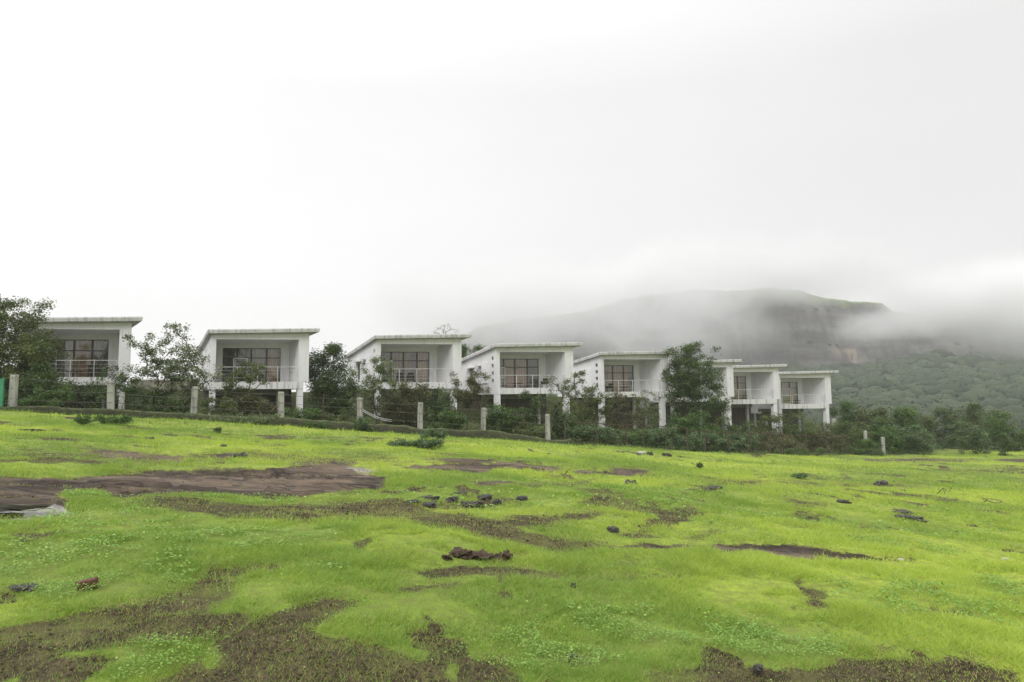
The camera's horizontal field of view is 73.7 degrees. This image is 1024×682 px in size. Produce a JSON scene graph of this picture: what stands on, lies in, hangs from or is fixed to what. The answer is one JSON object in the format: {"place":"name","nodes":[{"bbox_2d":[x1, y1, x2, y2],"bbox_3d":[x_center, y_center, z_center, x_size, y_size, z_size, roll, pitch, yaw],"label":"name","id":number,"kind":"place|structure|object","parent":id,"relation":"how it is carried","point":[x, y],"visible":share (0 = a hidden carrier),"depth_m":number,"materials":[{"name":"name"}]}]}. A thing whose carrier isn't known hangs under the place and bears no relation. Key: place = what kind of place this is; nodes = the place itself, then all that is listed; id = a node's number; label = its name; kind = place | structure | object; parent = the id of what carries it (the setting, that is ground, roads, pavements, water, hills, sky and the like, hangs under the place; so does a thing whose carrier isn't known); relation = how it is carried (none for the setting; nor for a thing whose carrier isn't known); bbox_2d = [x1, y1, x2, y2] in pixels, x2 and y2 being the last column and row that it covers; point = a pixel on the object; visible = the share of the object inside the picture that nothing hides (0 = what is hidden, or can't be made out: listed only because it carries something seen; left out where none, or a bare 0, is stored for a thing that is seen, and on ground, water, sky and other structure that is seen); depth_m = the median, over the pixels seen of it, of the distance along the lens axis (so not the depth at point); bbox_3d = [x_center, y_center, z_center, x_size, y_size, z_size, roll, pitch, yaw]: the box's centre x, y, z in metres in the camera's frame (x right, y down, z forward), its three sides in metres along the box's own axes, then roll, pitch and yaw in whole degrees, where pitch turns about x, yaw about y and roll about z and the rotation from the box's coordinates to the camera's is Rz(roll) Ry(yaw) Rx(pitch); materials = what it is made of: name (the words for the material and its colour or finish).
{"place":"outdoors","nodes":[
{"label":"outdoors","id":0,"kind":"place"},
{"bbox_2d":[0,409,1023,681],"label":"grass","id":1,"kind":"structure","parent":0,"point":[988,635],"depth_m":7.82,"materials":[{"name":"green plant"}]},
{"bbox_2d":[0,383,1023,681],"bbox_3d":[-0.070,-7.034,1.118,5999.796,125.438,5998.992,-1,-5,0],"label":"ground","id":2,"kind":"structure","parent":0,"point":[324,481],"depth_m":7.34,"materials":[{"name":"green plant"}]},
{"bbox_2d":[0,378,4,406],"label":"gate","id":3,"kind":"structure","parent":2,"relation":"on","point":[2,381],"depth_m":32.13,"materials":[{"name":"green metal"}]},
{"bbox_2d":[9,582,38,593],"bbox_3d":[-3.867,1.972,5.414,0.246,0.080,0.182,-3,-6,30],"label":"stone","id":4,"kind":"object","parent":2,"relation":"on","point":[16,588],"visible":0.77,"depth_m":5.39,"materials":[{"name":"grey stone"}]},
{"bbox_2d":[0,504,52,511],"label":"puddle","id":5,"kind":"object","parent":2,"relation":"on","point":[6,507],"visible":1,"depth_m":8.82,"materials":[{"name":"grey liquid"}]},
{"bbox_2d":[0,294,75,397],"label":"feathery tree","id":6,"kind":"object","parent":2,"relation":"on","point":[26,351],"visible":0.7,"depth_m":37.15,"materials":[{"name":"green plant"}]},
{"bbox_2d":[0,361,79,406],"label":"dark bush","id":7,"kind":"object","parent":2,"relation":"on","point":[41,372],"visible":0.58,"depth_m":36.23,"materials":[{"name":"green plant"}]},
{"bbox_2d":[17,385,79,405],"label":"leafy bush","id":8,"kind":"object","parent":2,"relation":"on","point":[28,401],"visible":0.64,"depth_m":34.38,"materials":[{"name":"green plant"}]},
{"bbox_2d":[12,316,142,408],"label":"stilt cottage","id":9,"kind":"structure","parent":2,"relation":"on","point":[97,342],"depth_m":45.03,"materials":[{"name":"white concrete"}]},
{"bbox_2d":[41,340,108,376],"bbox_3d":[-28.978,1.204,45.265,4.137,2.575,0.282,0,-5,-10],"label":"window","id":10,"kind":"structure","parent":9,"relation":"in","point":[83,349],"depth_m":45.41,"materials":[{"name":"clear glass"}]},
{"bbox_2d":[73,413,95,424],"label":"weed","id":11,"kind":"object","parent":2,"relation":"on","point":[84,421],"visible":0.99,"depth_m":27.34,"materials":[{"name":"green plant"}]},
{"bbox_2d":[76,577,98,589],"bbox_3d":[-3.434,1.962,5.527,0.143,0.075,0.098,-5,1,-15],"label":"brick","id":12,"kind":"object","parent":2,"relation":"on","point":[89,581],"visible":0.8,"depth_m":5.49,"materials":[{"name":"brown brick"}]},
{"bbox_2d":[91,414,133,424],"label":"weed","id":13,"kind":"object","parent":2,"relation":"on","point":[115,420],"visible":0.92,"depth_m":28.92,"materials":[{"name":"green plant"}]},
{"bbox_2d":[78,364,151,410],"bbox_3d":[-22.323,2.737,38.126,3.767,3.092,2.921,-1,-5,0],"label":"dark bush","id":14,"kind":"object","parent":2,"relation":"on","point":[100,396],"visible":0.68,"depth_m":38.05,"materials":[{"name":"green plant"}]},
{"bbox_2d":[117,321,203,405],"bbox_3d":[-21.238,1.754,41.642,5.086,6.005,3.687,-1,-5,0],"label":"tree","id":15,"kind":"object","parent":2,"relation":"on","point":[150,351],"visible":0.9,"depth_m":41.33,"materials":[{"name":"green plant"}]},
{"bbox_2d":[131,379,191,389],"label":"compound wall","id":16,"kind":"structure","parent":2,"relation":"on","point":[146,381],"depth_m":59.92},
{"bbox_2d":[138,388,190,412],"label":"dark bush","id":17,"kind":"object","parent":2,"relation":"on","point":[159,407],"visible":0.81,"depth_m":40.63,"materials":[{"name":"green plant"}]},
{"bbox_2d":[171,344,227,411],"bbox_3d":[-18.920,2.441,41.035,3.380,4.568,2.475,-1,-5,0],"label":"tree","id":18,"kind":"object","parent":2,"relation":"on","point":[198,372],"visible":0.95,"depth_m":40.86,"materials":[{"name":"green plant"}]},
{"bbox_2d":[197,394,238,415],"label":"leafy bush","id":19,"kind":"object","parent":2,"relation":"on","point":[229,404],"visible":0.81,"depth_m":40.31,"materials":[{"name":"green plant"}]},
{"bbox_2d":[205,411,281,423],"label":"weed","id":20,"kind":"object","parent":2,"relation":"on","point":[227,418],"visible":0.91,"depth_m":38.05,"materials":[{"name":"green plant"}]},
{"bbox_2d":[219,360,270,403],"bbox_3d":[-16.846,3.167,43.306,3.192,3.995,2.177,-1,-5,0],"label":"tree","id":21,"kind":"object","parent":2,"relation":"on","point":[231,383],"visible":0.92,"depth_m":43.08,"materials":[{"name":"green plant"}]},
{"bbox_2d":[220,392,277,416],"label":"dark bush","id":22,"kind":"object","parent":2,"relation":"on","point":[263,406],"visible":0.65,"depth_m":42.52,"materials":[{"name":"green plant"}]},
{"bbox_2d":[195,328,319,415],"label":"stilt cottage","id":23,"kind":"structure","parent":2,"relation":"on","point":[283,353],"depth_m":50.17,"materials":[{"name":"white paint"}]},
{"bbox_2d":[222,348,280,381],"bbox_3d":[-19.374,1.827,50.823,4.128,2.575,0.278,0,-5,-10],"label":"window","id":24,"kind":"structure","parent":23,"relation":"in","point":[256,356],"depth_m":50.99,"materials":[{"name":"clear glass"}]},
{"bbox_2d":[0,406,570,443],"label":"wall","id":25,"kind":"structure","parent":2,"relation":"on","point":[334,425],"depth_m":40.20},
{"bbox_2d":[8,375,550,439],"bbox_3d":[-11.132,4.482,40.405,30.236,4.620,2.317,2,-6,-29],"label":"wire fence","id":26,"kind":"object","parent":25,"relation":"on","point":[14,388],"visible":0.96,"depth_m":38.51,"materials":[{"name":"concrete"}]},
{"bbox_2d":[1,408,591,444],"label":"wall weeds","id":27,"kind":"object","parent":2,"relation":"on","point":[255,424],"depth_m":37.99,"materials":[{"name":"green plant"}]},
{"bbox_2d":[284,406,325,419],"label":"leafy bush","id":28,"kind":"object","parent":2,"relation":"on","point":[309,415],"visible":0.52,"depth_m":42.71,"materials":[{"name":"green plant"}]},
{"bbox_2d":[303,341,360,416],"bbox_3d":[-13.376,2.877,50.283,4.702,5.827,3.505,2,-6,-28],"label":"dense tree","id":29,"kind":"object","parent":2,"relation":"on","point":[326,386],"visible":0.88,"depth_m":50.09,"materials":[{"name":"green plant"}]},
{"bbox_2d":[313,408,356,422],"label":"leafy bush","id":30,"kind":"object","parent":2,"relation":"on","point":[341,417],"visible":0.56,"depth_m":43.07,"materials":[{"name":"green plant"}]},
{"bbox_2d":[353,417,374,430],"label":"weed","id":31,"kind":"object","parent":2,"relation":"on","point":[361,423],"visible":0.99,"depth_m":40.86,"materials":[{"name":"green plant"}]},
{"bbox_2d":[345,355,401,423],"bbox_3d":[-9.027,3.447,44.368,3.902,5.169,3.147,-1,-5,0],"label":"tree","id":32,"kind":"object","parent":2,"relation":"on","point":[380,370],"visible":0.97,"depth_m":44.09,"materials":[{"name":"green plant"}]},
{"bbox_2d":[367,380,433,428],"bbox_3d":[-7.336,4.465,46.182,3.650,3.655,3.779,-5,-7,40],"label":"bush","id":33,"kind":"object","parent":2,"relation":"on","point":[408,418],"visible":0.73,"depth_m":45.97,"materials":[{"name":"green plant"}]},
{"bbox_2d":[345,334,471,417],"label":"stilt cottage","id":34,"kind":"structure","parent":2,"relation":"on","point":[434,360],"depth_m":55.46,"materials":[{"name":"white paint"}]},
{"bbox_2d":[381,352,428,381],"bbox_3d":[-8.896,2.182,56.204,4.128,2.575,0.279,0,-5,-10],"label":"window","id":35,"kind":"structure","parent":34,"relation":"in","point":[403,359],"depth_m":56.32,"materials":[{"name":"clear glass"}]},
{"bbox_2d":[385,436,444,448],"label":"weed","id":36,"kind":"object","parent":2,"relation":"on","point":[425,443],"visible":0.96,"depth_m":27.62,"materials":[{"name":"green plant"}]},
{"bbox_2d":[420,428,447,439],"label":"weed","id":37,"kind":"object","parent":2,"relation":"on","point":[430,432],"visible":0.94,"depth_m":35.68,"materials":[{"name":"green plant"}]},
{"bbox_2d":[417,384,454,427],"bbox_3d":[-5.258,4.785,47.549,3.125,3.606,2.593,-1,-5,0],"label":"bush","id":38,"kind":"object","parent":2,"relation":"on","point":[438,404],"visible":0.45,"depth_m":47.57,"materials":[{"name":"green plant"}]},
{"bbox_2d":[424,407,469,429],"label":"leafy bush","id":39,"kind":"object","parent":2,"relation":"on","point":[451,422],"visible":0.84,"depth_m":44.58,"materials":[{"name":"green plant"}]},
{"bbox_2d":[0,400,899,455],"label":"edge weeds","id":40,"kind":"object","parent":2,"relation":"on","point":[620,445],"visible":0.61,"depth_m":46.08,"materials":[{"name":"green plant"}]},
{"bbox_2d":[448,547,476,559],"bbox_3d":[-0.538,2.342,7.435,0.317,0.169,0.358,0,-5,-10],"label":"earth clod","id":41,"kind":"object","parent":2,"relation":"on","point":[459,552],"visible":0.84,"depth_m":7.40,"materials":[{"name":"soil"}]},
{"bbox_2d":[448,367,490,429],"bbox_3d":[-3.082,4.327,48.317,3.444,5.012,2.534,-1,-5,0],"label":"tree","id":42,"kind":"object","parent":2,"relation":"on","point":[462,395],"visible":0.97,"depth_m":48.21,"materials":[{"name":"green plant"}]},
{"bbox_2d":[461,341,483,357],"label":"round tree","id":43,"kind":"object","parent":2,"relation":"on","point":[464,349],"visible":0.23,"depth_m":68.13,"materials":[{"name":"green plant"}]},
{"bbox_2d":[461,501,484,508],"bbox_3d":[-0.688,2.861,11.860,0.426,0.195,0.372,2,-6,-26],"label":"stone","id":44,"kind":"object","parent":2,"relation":"on","point":[476,503],"visible":0.68,"depth_m":11.77,"materials":[{"name":"grey stone"}]},
{"bbox_2d":[17,382,939,454],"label":"undergrowth","id":45,"kind":"object","parent":2,"relation":"on","point":[512,428],"visible":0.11,"depth_m":52.10,"materials":[{"name":"green plant"}]},
{"bbox_2d":[472,549,493,560],"bbox_3d":[-0.339,2.388,7.536,0.364,0.130,0.334,-1,-5,5],"label":"earth clod","id":46,"kind":"object","parent":2,"relation":"on","point":[481,554],"visible":0.68,"depth_m":7.47,"materials":[{"name":"soil"}]},
{"bbox_2d":[49,394,933,454],"bbox_3d":[6.310,7.305,55.754,92.600,7.200,19.044,2,-6,-30],"label":"brushwood","id":47,"kind":"object","parent":2,"relation":"on","point":[561,439],"visible":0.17,"depth_m":53.77,"materials":[{"name":"green plant"}]},
{"bbox_2d":[474,401,521,433],"bbox_3d":[-0.978,5.662,48.556,3.342,2.792,2.562,1,-5,-21],"label":"leafy bush","id":48,"kind":"object","parent":2,"relation":"on","point":[501,417],"visible":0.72,"depth_m":48.36,"materials":[{"name":"green plant"}]},
{"bbox_2d":[493,549,512,562],"bbox_3d":[-0.097,2.413,7.520,0.200,0.194,0.278,-1,-5,10],"label":"earth clod","id":49,"kind":"object","parent":2,"relation":"on","point":[504,554],"visible":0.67,"depth_m":7.49,"materials":[{"name":"soil"}]},
{"bbox_2d":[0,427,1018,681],"bbox_3d":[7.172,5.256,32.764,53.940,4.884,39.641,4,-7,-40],"label":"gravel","id":50,"kind":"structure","parent":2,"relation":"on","point":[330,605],"depth_m":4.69,"materials":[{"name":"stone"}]},
{"bbox_2d":[0,415,1023,681],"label":"clover","id":51,"kind":"object","parent":2,"relation":"on","point":[608,627],"visible":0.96,"depth_m":6.38,"materials":[{"name":"green plant"}]},
{"bbox_2d":[458,342,582,423],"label":"stilt cottage","id":52,"kind":"structure","parent":2,"relation":"on","point":[529,366],"depth_m":58.98,"materials":[{"name":"white paint"}]},
{"bbox_2d":[500,359,538,387],"bbox_3d":[0.273,2.847,59.649,4.137,2.575,0.277,0,-5,-10],"label":"window","id":53,"kind":"structure","parent":52,"relation":"in","point":[513,367],"depth_m":59.71,"materials":[{"name":"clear glass"}]},
{"bbox_2d":[500,412,552,438],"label":"leafy bush","id":54,"kind":"object","parent":2,"relation":"on","point":[536,429],"visible":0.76,"depth_m":48.42,"materials":[{"name":"green plant"}]},
{"bbox_2d":[516,390,544,435],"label":"brown bush","id":55,"kind":"object","parent":2,"relation":"on","point":[536,406],"visible":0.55,"depth_m":51.72,"materials":[{"name":"green plant"}]},
{"bbox_2d":[538,375,572,439],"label":"tree","id":56,"kind":"object","parent":2,"relation":"on","point":[556,406],"visible":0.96,"depth_m":49.28,"materials":[{"name":"green plant"}]},
{"bbox_2d":[546,406,579,440],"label":"dark bush","id":57,"kind":"object","parent":2,"relation":"on","point":[560,426],"visible":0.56,"depth_m":49.63,"materials":[{"name":"green plant"}]},
{"bbox_2d":[559,422,606,443],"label":"grey green bush","id":58,"kind":"object","parent":2,"relation":"on","point":[585,433],"visible":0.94,"depth_m":48.64,"materials":[{"name":"green plant"}]},
{"bbox_2d":[559,369,614,426],"bbox_3d":[5.650,5.010,51.749,4.176,5.747,3.110,-1,-5,0],"label":"tree","id":59,"kind":"object","parent":2,"relation":"on","point":[582,411],"visible":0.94,"depth_m":51.54,"materials":[{"name":"green plant"}]},
{"bbox_2d":[601,426,629,444],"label":"grey green bush","id":60,"kind":"object","parent":2,"relation":"on","point":[608,431],"visible":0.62,"depth_m":49.56,"materials":[{"name":"green plant"}]},
{"bbox_2d":[558,351,674,430],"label":"stilt cottage","id":61,"kind":"structure","parent":2,"relation":"on","point":[637,372],"depth_m":64.86,"materials":[{"name":"white concrete"}]},
{"bbox_2d":[604,365,633,391],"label":"window","id":62,"kind":"structure","parent":61,"relation":"in","point":[611,372],"depth_m":66.24,"materials":[{"name":"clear glass"}]},
{"bbox_2d":[599,390,641,430],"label":"tree","id":63,"kind":"object","parent":2,"relation":"on","point":[615,421],"visible":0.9,"depth_m":54.04,"materials":[{"name":"green plant"}]},
{"bbox_2d":[612,430,653,445],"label":"grey green bush","id":64,"kind":"object","parent":2,"relation":"on","point":[634,436],"visible":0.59,"depth_m":50.04,"materials":[{"name":"green plant"}]},
{"bbox_2d":[632,389,660,429],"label":"tree","id":65,"kind":"object","parent":2,"relation":"on","point":[646,411],"visible":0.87,"depth_m":56.66,"materials":[{"name":"green plant"}]},
{"bbox_2d":[636,425,677,448],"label":"grey green bush","id":66,"kind":"object","parent":2,"relation":"on","point":[657,440],"visible":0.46,"depth_m":50.68,"materials":[{"name":"green plant"}]},
{"bbox_2d":[669,433,704,450],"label":"grey green bush","id":67,"kind":"object","parent":2,"relation":"on","point":[681,442],"visible":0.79,"depth_m":51.94,"materials":[{"name":"green plant"}]},
{"bbox_2d":[643,359,741,429],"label":"stilt cottage","id":68,"kind":"structure","parent":2,"relation":"on","point":[726,366],"depth_m":69.89,"materials":[{"name":"white concrete"}]},
{"bbox_2d":[668,410,724,438],"bbox_3d":[15.595,7.544,58.487,5.056,3.494,4.065,-1,-5,0],"label":"leafy bush","id":69,"kind":"object","parent":2,"relation":"on","point":[682,422],"visible":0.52,"depth_m":58.23,"materials":[{"name":"green plant"}]},
{"bbox_2d":[659,339,734,432],"bbox_3d":[16.802,4.553,62.687,6.717,9.373,5.064,-1,-5,0],"label":"dark tree","id":70,"kind":"object","parent":2,"relation":"on","point":[687,384],"visible":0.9,"depth_m":62.42,"materials":[{"name":"green plant"}]},
{"bbox_2d":[564,419,847,453],"bbox_3d":[16.422,7.772,52.692,27.858,3.974,0.894,2,-6,-25],"label":"metal fence","id":71,"kind":"object","parent":2,"relation":"on","point":[705,431],"visible":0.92,"depth_m":51.36,"materials":[{"name":"grey metal"}]},
{"bbox_2d":[691,430,732,451],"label":"grey green bush","id":72,"kind":"object","parent":2,"relation":"on","point":[719,442],"visible":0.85,"depth_m":53.66,"materials":[{"name":"green plant"}]},
{"bbox_2d":[714,415,754,439],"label":"acacia shrub","id":73,"kind":"object","parent":2,"relation":"on","point":[742,430],"visible":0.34,"depth_m":59.78,"materials":[{"name":"green plant"}]},
{"bbox_2d":[721,433,759,452],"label":"grey green bush","id":74,"kind":"object","parent":2,"relation":"on","point":[739,441],"visible":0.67,"depth_m":55.16,"materials":[{"name":"green plant"}]},
{"bbox_2d":[705,364,786,430],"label":"stilt cottage","id":75,"kind":"structure","parent":2,"relation":"on","point":[758,384],"depth_m":75.81,"materials":[{"name":"white concrete"}]},
{"bbox_2d":[731,376,745,398],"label":"window","id":76,"kind":"structure","parent":75,"relation":"in","point":[737,379],"depth_m":77.24,"materials":[{"name":"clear glass"}]},
{"bbox_2d":[740,413,781,449],"bbox_3d":[22.716,8.251,61.499,4.085,3.490,2.777,1,-5,-18],"label":"acacia shrub","id":77,"kind":"object","parent":2,"relation":"on","point":[767,427],"visible":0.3,"depth_m":61.28,"materials":[{"name":"green plant"}]},
{"bbox_2d":[747,428,807,452],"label":"brown bush","id":78,"kind":"object","parent":2,"relation":"on","point":[766,443],"visible":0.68,"depth_m":57.52,"materials":[{"name":"green plant"}]},
{"bbox_2d":[751,370,838,433],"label":"stilt cottage","id":79,"kind":"structure","parent":2,"relation":"on","point":[809,389],"depth_m":79.14,"materials":[{"name":"white concrete"}]},
{"bbox_2d":[781,382,797,403],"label":"window","id":80,"kind":"structure","parent":79,"relation":"in","point":[786,399],"depth_m":80.65,"materials":[{"name":"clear glass"}]},
{"bbox_2d":[763,445,826,455],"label":"weed","id":81,"kind":"object","parent":2,"relation":"on","point":[804,451],"visible":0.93,"depth_m":53.67,"materials":[{"name":"green plant"}]},
{"bbox_2d":[768,411,828,452],"bbox_3d":[25.723,8.178,61.025,5.196,3.872,3.997,-4,-6,32],"label":"acacia shrub","id":82,"kind":"object","parent":2,"relation":"on","point":[788,428],"visible":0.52,"depth_m":60.77,"materials":[{"name":"green plant"}]},
{"bbox_2d":[794,430,849,453],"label":"brown bush","id":83,"kind":"object","parent":2,"relation":"on","point":[831,440],"visible":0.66,"depth_m":59.18,"materials":[{"name":"green plant"}]},
{"bbox_2d":[821,418,877,453],"bbox_3d":[31.147,8.902,63.471,4.755,3.428,3.536,-1,-5,0],"label":"acacia shrub","id":84,"kind":"object","parent":2,"relation":"on","point":[831,427],"visible":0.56,"depth_m":63.16,"materials":[{"name":"green plant"}]},
{"bbox_2d":[829,399,870,439],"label":"tree","id":85,"kind":"object","parent":2,"relation":"on","point":[847,414],"visible":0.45,"depth_m":79.17,"materials":[{"name":"green plant"}]},
{"bbox_2d":[834,446,880,454],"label":"weed","id":86,"kind":"object","parent":2,"relation":"on","point":[855,450],"visible":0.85,"depth_m":59.21,"materials":[{"name":"green plant"}]},
{"bbox_2d":[853,438,885,455],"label":"leafy bush","id":87,"kind":"object","parent":2,"relation":"on","point":[865,443],"visible":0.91,"depth_m":59.41,"materials":[{"name":"green plant"}]},
{"bbox_2d":[850,405,890,441],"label":"tree","id":88,"kind":"object","parent":2,"relation":"on","point":[869,417],"visible":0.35,"depth_m":77.45,"materials":[{"name":"green plant"}]},
{"bbox_2d":[867,423,908,453],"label":"leafy bush","id":89,"kind":"object","parent":2,"relation":"on","point":[894,440],"visible":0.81,"depth_m":68.02,"materials":[{"name":"green plant"}]},
{"bbox_2d":[864,404,921,450],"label":"tree","id":90,"kind":"object","parent":2,"relation":"on","point":[899,414],"visible":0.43,"depth_m":73.15,"materials":[{"name":"green plant"}]},
{"bbox_2d":[894,514,927,521],"bbox_3d":[8.408,3.777,14.421,0.634,0.179,0.507,-3,-5,24],"label":"stone","id":91,"kind":"object","parent":2,"relation":"on","point":[917,518],"visible":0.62,"depth_m":14.30,"materials":[{"name":"grey stone"}]},
{"bbox_2d":[892,423,935,453],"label":"leafy bush","id":92,"kind":"object","parent":2,"relation":"on","point":[913,436],"visible":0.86,"depth_m":69.07,"materials":[{"name":"green plant"}]},
{"bbox_2d":[903,406,940,451],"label":"tree","id":93,"kind":"object","parent":2,"relation":"on","point":[928,424],"visible":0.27,"depth_m":74.93,"materials":[{"name":"green plant"}]},
{"bbox_2d":[823,427,1021,452],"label":"scrub","id":94,"kind":"object","parent":2,"relation":"on","point":[934,446],"visible":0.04,"depth_m":80.52,"materials":[{"name":"green plant"}]},
{"bbox_2d":[924,406,969,447],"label":"tree","id":95,"kind":"object","parent":2,"relation":"on","point":[941,434],"visible":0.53,"depth_m":83.03,"materials":[{"name":"green plant"}]},
{"bbox_2d":[944,420,994,454],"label":"leafy bush","id":96,"kind":"object","parent":2,"relation":"on","point":[977,438],"visible":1,"depth_m":70.81,"materials":[{"name":"green plant"}]},
{"bbox_2d":[945,401,1023,449],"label":"tree","id":97,"kind":"object","parent":2,"relation":"on","point":[972,418],"visible":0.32,"depth_m":79.25,"materials":[{"name":"green plant"}]},
{"bbox_2d":[979,409,1023,451],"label":"tree","id":98,"kind":"object","parent":2,"relation":"on","point":[1000,424],"visible":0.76,"depth_m":75.21,"materials":[{"name":"green plant"}]},
{"bbox_2d":[995,432,1016,455],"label":"leafy bush","id":99,"kind":"object","parent":2,"relation":"on","point":[1007,440],"visible":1,"depth_m":67.29,"materials":[{"name":"green plant"}]},
{"bbox_2d":[0,0,1023,391],"label":"sky","id":100,"kind":"structure","parent":0,"point":[354,171],"materials":[{"name":"white"}]},
{"bbox_2d":[443,288,1023,391],"bbox_3d":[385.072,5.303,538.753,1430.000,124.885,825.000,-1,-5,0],"label":"hill","id":101,"kind":"structure","parent":0,"point":[772,326],"depth_m":590.24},
{"bbox_2d":[443,299,1023,448],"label":"forest crowns","id":102,"kind":"object","parent":101,"relation":"on","point":[960,385],"visible":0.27,"depth_m":341.70,"materials":[{"name":"green plant"}]},
{"bbox_2d":[550,321,1023,445],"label":"forest","id":103,"kind":"object","parent":101,"relation":"on","point":[922,386],"visible":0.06,"depth_m":333.15,"materials":[{"name":"green plant"}]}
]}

